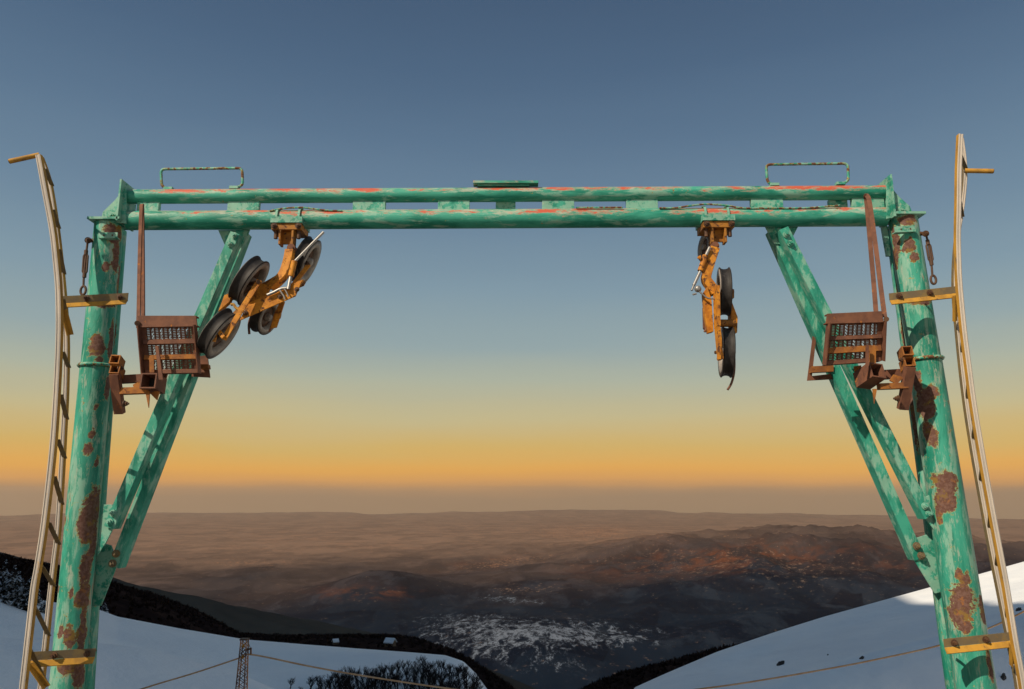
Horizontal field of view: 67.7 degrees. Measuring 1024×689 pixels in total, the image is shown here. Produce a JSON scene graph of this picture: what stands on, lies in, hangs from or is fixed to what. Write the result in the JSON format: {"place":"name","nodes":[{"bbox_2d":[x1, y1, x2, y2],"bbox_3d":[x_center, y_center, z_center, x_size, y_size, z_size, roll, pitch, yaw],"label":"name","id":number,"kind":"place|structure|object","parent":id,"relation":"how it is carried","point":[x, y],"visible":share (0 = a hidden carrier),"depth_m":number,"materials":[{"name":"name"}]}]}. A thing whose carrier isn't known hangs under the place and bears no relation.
{"place":"outdoors","nodes":[
{"label":"outdoors","id":0,"kind":"place"},
{"bbox_2d":[0,552,535,688],"bbox_3d":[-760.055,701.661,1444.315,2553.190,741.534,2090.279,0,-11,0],"label":"forest hill","id":1,"kind":"structure","parent":0,"point":[245,619],"depth_m":1203.56,"materials":[{"name":"black plant"}]},
{"bbox_2d":[0,560,699,688],"bbox_3d":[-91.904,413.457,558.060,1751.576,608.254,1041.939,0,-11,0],"label":"wooded hill","id":2,"kind":"structure","parent":0,"point":[123,606],"depth_m":333.04,"materials":[{"name":"black plant"}]},
{"bbox_2d":[332,638,338,644],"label":"hut","id":3,"kind":"object","parent":2,"relation":"on","point":[335,641],"visible":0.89,"depth_m":364.10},
{"bbox_2d":[0,552,737,688],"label":"woodland","id":4,"kind":"object","parent":2,"relation":"on","point":[24,565],"visible":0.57,"depth_m":336.76,"materials":[{"name":"black plant"}]},
{"bbox_2d":[383,637,396,646],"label":"hut","id":5,"kind":"object","parent":2,"relation":"on","point":[392,641],"visible":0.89,"depth_m":346.31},
{"bbox_2d":[0,509,1023,688],"bbox_3d":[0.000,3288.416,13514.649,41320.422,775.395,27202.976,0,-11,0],"label":"valley","id":6,"kind":"structure","parent":0,"point":[559,599],"depth_m":3645.59,"materials":[{"name":"soil"},{"name":"rock"},{"name":"snow"}]},
{"bbox_2d":[0,562,1023,688],"bbox_3d":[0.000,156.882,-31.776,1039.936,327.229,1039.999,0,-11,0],"label":"snow ground","id":7,"kind":"structure","parent":0,"point":[133,654],"depth_m":137.47,"materials":[{"name":"white snow"}]},
{"bbox_2d":[0,572,6,596],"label":"conifer","id":8,"kind":"object","parent":7,"relation":"on","point":[1,583],"visible":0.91,"depth_m":125.98,"materials":[{"name":"black plant"}]},
{"bbox_2d":[0,558,8,586],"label":"conifer","id":9,"kind":"object","parent":7,"relation":"on","point":[5,572],"visible":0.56,"depth_m":130.45,"materials":[{"name":"black plant"}]},
{"bbox_2d":[0,573,12,598],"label":"conifer","id":10,"kind":"object","parent":7,"relation":"on","point":[3,588],"visible":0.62,"depth_m":126.08,"materials":[{"name":"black plant"}]},
{"bbox_2d":[0,575,20,605],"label":"conifer","id":11,"kind":"object","parent":7,"relation":"on","point":[12,599],"visible":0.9,"depth_m":122.89,"materials":[{"name":"black plant"}]},
{"bbox_2d":[2,563,19,605],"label":"conifer","id":12,"kind":"object","parent":7,"relation":"on","point":[14,590],"visible":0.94,"depth_m":123.24,"materials":[{"name":"black plant"}]},
{"bbox_2d":[14,577,25,607],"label":"conifer","id":13,"kind":"object","parent":7,"relation":"on","point":[21,591],"visible":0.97,"depth_m":122.94,"materials":[{"name":"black plant"}]},
{"bbox_2d":[14,570,25,601],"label":"conifer","id":14,"kind":"object","parent":7,"relation":"on","point":[19,577],"visible":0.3,"depth_m":128.45,"materials":[{"name":"black plant"}]},
{"bbox_2d":[13,589,28,610],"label":"conifer","id":15,"kind":"object","parent":7,"relation":"on","point":[19,601],"visible":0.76,"depth_m":122.56,"materials":[{"name":"black plant"}]},
{"bbox_2d":[21,591,38,609],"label":"conifer","id":16,"kind":"object","parent":7,"relation":"on","point":[27,600],"visible":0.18,"depth_m":122.33,"materials":[{"name":"black plant"}]},
{"bbox_2d":[25,576,39,602],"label":"conifer","id":17,"kind":"object","parent":7,"relation":"on","point":[28,584],"visible":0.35,"depth_m":129.62,"materials":[{"name":"black plant"}]},
{"bbox_2d":[37,593,42,605],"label":"conifer","id":18,"kind":"object","parent":7,"relation":"on","point":[40,601],"visible":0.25,"depth_m":129.42,"materials":[{"name":"black plant"}]},
{"bbox_2d":[39,600,45,613],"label":"conifer","id":19,"kind":"object","parent":7,"relation":"on","point":[42,609],"visible":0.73,"depth_m":124.78,"materials":[{"name":"black plant"}]},
{"bbox_2d":[101,603,108,612],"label":"conifer","id":20,"kind":"object","parent":7,"relation":"on","point":[104,608],"visible":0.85,"depth_m":151.12,"materials":[{"name":"plant"}]},
{"bbox_2d":[235,638,251,688],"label":"lattice mast","id":21,"kind":"object","parent":7,"relation":"on","point":[246,649],"visible":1,"depth_m":58.30,"materials":[{"name":"metal"}]},
{"bbox_2d":[141,611,1023,688],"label":"haul rope","id":22,"kind":"object","parent":21,"relation":"hanging from","point":[454,688],"visible":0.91,"depth_m":58.17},
{"bbox_2d":[287,677,295,688],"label":"bare tree","id":23,"kind":"object","parent":7,"relation":"on","point":[291,683],"visible":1,"depth_m":118.61,"materials":[{"name":"black plant"}]},
{"bbox_2d":[307,674,318,688],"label":"bare tree","id":24,"kind":"object","parent":7,"relation":"on","point":[312,680],"visible":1,"depth_m":119.62,"materials":[{"name":"black plant"}]},
{"bbox_2d":[314,675,323,687],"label":"bare tree","id":25,"kind":"object","parent":7,"relation":"on","point":[317,680],"visible":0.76,"depth_m":120.18,"materials":[{"name":"black plant"}]},
{"bbox_2d":[316,680,329,688],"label":"bare tree","id":26,"kind":"object","parent":7,"relation":"on","point":[325,685],"visible":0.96,"depth_m":117.97,"materials":[{"name":"black plant"}]},
{"bbox_2d":[322,672,337,687],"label":"bare tree","id":27,"kind":"object","parent":7,"relation":"on","point":[332,677],"visible":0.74,"depth_m":121.28,"materials":[{"name":"black plant"}]},
{"bbox_2d":[325,679,338,688],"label":"bare tree","id":28,"kind":"object","parent":7,"relation":"on","point":[330,685],"visible":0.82,"depth_m":119.09,"materials":[{"name":"black plant"}]},
{"bbox_2d":[328,669,341,687],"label":"bare tree","id":29,"kind":"object","parent":7,"relation":"on","point":[337,678],"visible":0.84,"depth_m":121.96,"materials":[{"name":"black plant"}]},
{"bbox_2d":[332,680,346,688],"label":"bare tree","id":30,"kind":"object","parent":7,"relation":"on","point":[341,687],"visible":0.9,"depth_m":117.85,"materials":[{"name":"black plant"}]},
{"bbox_2d":[335,677,348,686],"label":"bare tree","id":31,"kind":"object","parent":7,"relation":"on","point":[342,680],"visible":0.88,"depth_m":119.48,"materials":[{"name":"black plant"}]},
{"bbox_2d":[341,666,353,679],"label":"bare tree","id":32,"kind":"object","parent":7,"relation":"on","point":[349,670],"visible":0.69,"depth_m":123.28,"materials":[{"name":"black plant"}]},
{"bbox_2d":[340,674,355,686],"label":"bare tree","id":33,"kind":"object","parent":7,"relation":"on","point":[348,677],"visible":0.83,"depth_m":120.56,"materials":[{"name":"black plant"}]},
{"bbox_2d":[348,681,355,688],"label":"bare tree","id":34,"kind":"object","parent":7,"relation":"on","point":[352,686],"visible":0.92,"depth_m":118.45,"materials":[{"name":"black plant"}]},
{"bbox_2d":[348,668,360,682],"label":"bare tree","id":35,"kind":"object","parent":7,"relation":"on","point":[357,671],"visible":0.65,"depth_m":123.97,"materials":[{"name":"black plant"}]},
{"bbox_2d":[353,677,362,688],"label":"bare tree","id":36,"kind":"object","parent":7,"relation":"on","point":[356,680],"visible":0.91,"depth_m":120.77,"materials":[{"name":"black plant"}]},
{"bbox_2d":[359,666,369,680],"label":"bare tree","id":37,"kind":"object","parent":7,"relation":"on","point":[365,670],"visible":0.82,"depth_m":124.92,"materials":[{"name":"black plant"}]},
{"bbox_2d":[358,672,374,687],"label":"bare tree","id":38,"kind":"object","parent":7,"relation":"on","point":[367,679],"visible":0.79,"depth_m":121.39,"materials":[{"name":"black plant"}]},
{"bbox_2d":[364,678,372,688],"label":"bare tree","id":39,"kind":"object","parent":7,"relation":"on","point":[368,684],"visible":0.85,"depth_m":119.99,"materials":[{"name":"black plant"}]},
{"bbox_2d":[366,669,381,681],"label":"bare tree","id":40,"kind":"object","parent":7,"relation":"on","point":[370,674],"visible":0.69,"depth_m":122.89,"materials":[{"name":"black plant"}]},
{"bbox_2d":[368,678,381,688],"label":"bare tree","id":41,"kind":"object","parent":7,"relation":"on","point":[375,684],"visible":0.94,"depth_m":119.76,"materials":[{"name":"black plant"}]},
{"bbox_2d":[376,662,387,676],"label":"bare tree","id":42,"kind":"object","parent":7,"relation":"on","point":[385,668],"visible":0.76,"depth_m":125.54,"materials":[{"name":"black plant"}]},
{"bbox_2d":[376,676,389,688],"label":"bare tree","id":43,"kind":"object","parent":7,"relation":"on","point":[383,683],"visible":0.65,"depth_m":120.50,"materials":[{"name":"black plant"}]},
{"bbox_2d":[377,669,392,688],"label":"bare tree","id":44,"kind":"object","parent":7,"relation":"on","point":[382,670],"visible":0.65,"depth_m":123.00,"materials":[{"name":"black plant"}]},
{"bbox_2d":[381,673,397,688],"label":"bare tree","id":45,"kind":"object","parent":7,"relation":"on","point":[389,682],"visible":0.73,"depth_m":120.73,"materials":[{"name":"black plant"}]},
{"bbox_2d":[384,663,395,675],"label":"bare tree","id":46,"kind":"object","parent":7,"relation":"on","point":[392,667],"visible":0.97,"depth_m":126.57,"materials":[{"name":"black plant"}]},
{"bbox_2d":[391,673,400,688],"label":"bare tree","id":47,"kind":"object","parent":7,"relation":"on","point":[395,683],"visible":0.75,"depth_m":121.20,"materials":[{"name":"black plant"}]},
{"bbox_2d":[394,659,406,672],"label":"bare tree","id":48,"kind":"object","parent":7,"relation":"on","point":[399,666],"visible":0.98,"depth_m":127.33,"materials":[{"name":"black plant"}]},
{"bbox_2d":[397,670,407,683],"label":"bare tree","id":49,"kind":"object","parent":7,"relation":"on","point":[402,674],"visible":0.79,"depth_m":123.41,"materials":[{"name":"black plant"}]},
{"bbox_2d":[402,660,412,672],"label":"bare tree","id":50,"kind":"object","parent":7,"relation":"on","point":[408,666],"visible":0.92,"depth_m":128.25,"materials":[{"name":"black plant"}]},
{"bbox_2d":[402,667,413,680],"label":"bare tree","id":51,"kind":"object","parent":7,"relation":"on","point":[407,674],"visible":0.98,"depth_m":123.53,"materials":[{"name":"black plant"}]},
{"bbox_2d":[407,675,418,688],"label":"bare tree","id":52,"kind":"object","parent":7,"relation":"on","point":[413,680],"visible":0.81,"depth_m":120.51,"materials":[{"name":"black plant"}]},
{"bbox_2d":[410,663,421,678],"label":"bare tree","id":53,"kind":"object","parent":7,"relation":"on","point":[415,668],"visible":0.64,"depth_m":126.32,"materials":[{"name":"black plant"}]},
{"bbox_2d":[413,655,427,672],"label":"bare tree","id":54,"kind":"object","parent":7,"relation":"on","point":[421,659],"visible":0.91,"depth_m":128.99,"materials":[{"name":"black plant"}]},
{"bbox_2d":[414,671,426,686],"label":"bare tree","id":55,"kind":"object","parent":7,"relation":"on","point":[422,677],"visible":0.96,"depth_m":120.64,"materials":[{"name":"black plant"}]},
{"bbox_2d":[413,664,428,681],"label":"bare tree","id":56,"kind":"object","parent":7,"relation":"on","point":[418,670],"visible":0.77,"depth_m":123.29,"materials":[{"name":"black plant"}]},
{"bbox_2d":[420,659,434,669],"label":"bare tree","id":57,"kind":"object","parent":7,"relation":"on","point":[429,664],"visible":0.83,"depth_m":127.09,"materials":[{"name":"black plant"}]},
{"bbox_2d":[424,667,434,682],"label":"bare tree","id":58,"kind":"object","parent":7,"relation":"on","point":[428,672],"visible":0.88,"depth_m":122.15,"materials":[{"name":"black plant"}]},
{"bbox_2d":[426,674,438,688],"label":"bare tree","id":59,"kind":"object","parent":7,"relation":"on","point":[430,681],"visible":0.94,"depth_m":119.20,"materials":[{"name":"black plant"}]},
{"bbox_2d":[428,665,439,674],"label":"bare tree","id":60,"kind":"object","parent":7,"relation":"on","point":[435,670],"visible":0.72,"depth_m":123.21,"materials":[{"name":"black plant"}]},
{"bbox_2d":[432,660,441,669],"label":"bare tree","id":61,"kind":"object","parent":7,"relation":"on","point":[438,665],"visible":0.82,"depth_m":128.35,"materials":[{"name":"black plant"}]},
{"bbox_2d":[432,674,446,684],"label":"bare tree","id":62,"kind":"object","parent":7,"relation":"on","point":[441,677],"visible":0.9,"depth_m":118.43,"materials":[{"name":"black plant"}]},
{"bbox_2d":[435,679,448,688],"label":"bare tree","id":63,"kind":"object","parent":7,"relation":"on","point":[440,684],"visible":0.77,"depth_m":115.69,"materials":[{"name":"black plant"}]},
{"bbox_2d":[434,671,450,678],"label":"bare tree","id":64,"kind":"object","parent":7,"relation":"on","point":[438,673],"visible":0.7,"depth_m":120.95,"materials":[{"name":"black plant"}]},
{"bbox_2d":[439,658,448,674],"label":"bare tree","id":65,"kind":"object","parent":7,"relation":"on","point":[443,664],"visible":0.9,"depth_m":127.80,"materials":[{"name":"black plant"}]},
{"bbox_2d":[443,664,455,678],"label":"bare tree","id":66,"kind":"object","parent":7,"relation":"on","point":[449,667],"visible":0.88,"depth_m":124.47,"materials":[{"name":"black plant"}]},
{"bbox_2d":[445,668,457,682],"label":"bare tree","id":67,"kind":"object","parent":7,"relation":"on","point":[449,677],"visible":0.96,"depth_m":120.55,"materials":[{"name":"black plant"}]},
{"bbox_2d":[449,678,461,688],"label":"bare tree","id":68,"kind":"object","parent":7,"relation":"on","point":[455,683],"visible":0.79,"depth_m":113.94,"materials":[{"name":"black plant"}]},
{"bbox_2d":[453,669,464,685],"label":"bare tree","id":69,"kind":"object","parent":7,"relation":"on","point":[457,674],"visible":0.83,"depth_m":120.25,"materials":[{"name":"black plant"}]},
{"bbox_2d":[458,662,468,681],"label":"bare tree","id":70,"kind":"object","parent":7,"relation":"on","point":[466,668],"visible":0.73,"depth_m":124.43,"materials":[{"name":"black plant"}]},
{"bbox_2d":[456,679,471,688],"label":"bare tree","id":71,"kind":"object","parent":7,"relation":"on","point":[464,684],"visible":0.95,"depth_m":112.49,"materials":[{"name":"black plant"}]},
{"bbox_2d":[460,670,472,688],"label":"bare tree","id":72,"kind":"object","parent":7,"relation":"on","point":[464,675],"visible":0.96,"depth_m":119.22,"materials":[{"name":"black plant"}]},
{"bbox_2d":[467,676,481,688],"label":"bare tree","id":73,"kind":"object","parent":7,"relation":"on","point":[477,683],"visible":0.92,"depth_m":116.59,"materials":[{"name":"black plant"}]},
{"bbox_2d":[470,671,481,682],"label":"bare tree","id":74,"kind":"object","parent":7,"relation":"on","point":[478,675],"visible":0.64,"depth_m":122.58,"materials":[{"name":"black plant"}]},
{"bbox_2d":[48,162,996,688],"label":"lift pylon","id":75,"kind":"object","parent":7,"relation":"on","point":[942,554],"visible":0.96,"depth_m":6.13,"materials":[{"name":"green metal"}]},
{"bbox_2d":[8,152,128,688],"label":"ladder","id":76,"kind":"object","parent":75,"relation":"attached to","point":[38,665],"visible":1,"depth_m":5.46,"materials":[{"name":"metal"}]},
{"bbox_2d":[79,237,92,294],"bbox_3d":[-3.439,-0.639,6.181,0.085,0.507,0.125,7,-13,-30],"label":"turnbuckle chain","id":77,"kind":"object","parent":75,"relation":"hanging from","point":[85,257],"visible":0.99,"depth_m":6.17,"materials":[{"name":"metal"}]},
{"bbox_2d":[109,204,210,413],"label":"work platform","id":78,"kind":"structure","parent":75,"relation":"attached to","point":[149,380],"depth_m":5.76,"materials":[{"name":"brown metal"}]},
{"bbox_2d":[197,208,323,358],"bbox_3d":[-1.999,-0.503,6.137,0.891,1.314,0.657,3,-12,-16],"label":"sheave assembly","id":79,"kind":"object","parent":75,"relation":"hanging from","point":[256,299],"visible":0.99,"depth_m":6.00,"materials":[{"name":"orange metal"}]},
{"bbox_2d":[691,206,737,389],"bbox_3d":[1.658,-0.392,6.151,0.351,1.563,0.703,-4,-12,20],"label":"sheave assembly","id":80,"kind":"object","parent":75,"relation":"hanging from","point":[712,230],"visible":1,"depth_m":5.94,"materials":[{"name":"orange metal"}]},
{"bbox_2d":[807,194,915,409],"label":"work platform","id":81,"kind":"structure","parent":75,"relation":"attached to","point":[871,373],"depth_m":5.78,"materials":[{"name":"brown metal"}]},
{"bbox_2d":[920,230,936,284],"bbox_3d":[3.374,-0.711,6.196,0.118,0.475,0.096,8,-14,-36],"label":"turnbuckle chain","id":82,"kind":"object","parent":75,"relation":"hanging from","point":[930,257],"visible":1,"depth_m":6.19,"materials":[{"name":"metal"}]},
{"bbox_2d":[889,134,1023,688],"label":"ladder","id":83,"kind":"object","parent":75,"relation":"attached to","point":[1008,637],"visible":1,"depth_m":5.67,"materials":[{"name":"metal"}]},
{"bbox_2d":[776,660,784,665],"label":"stone","id":84,"kind":"object","parent":7,"relation":"on","point":[779,663],"visible":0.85,"depth_m":150.90,"materials":[{"name":"grey stone"}]},
{"bbox_2d":[1000,673,1005,680],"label":"stone","id":85,"kind":"object","parent":7,"relation":"on","point":[1003,676],"visible":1,"depth_m":122.19,"materials":[{"name":"grey stone"}]},
{"bbox_2d":[0,0,1023,518],"label":"sky","id":86,"kind":"structure","parent":0,"point":[492,369],"materials":[{"name":"blue"}]}
]}

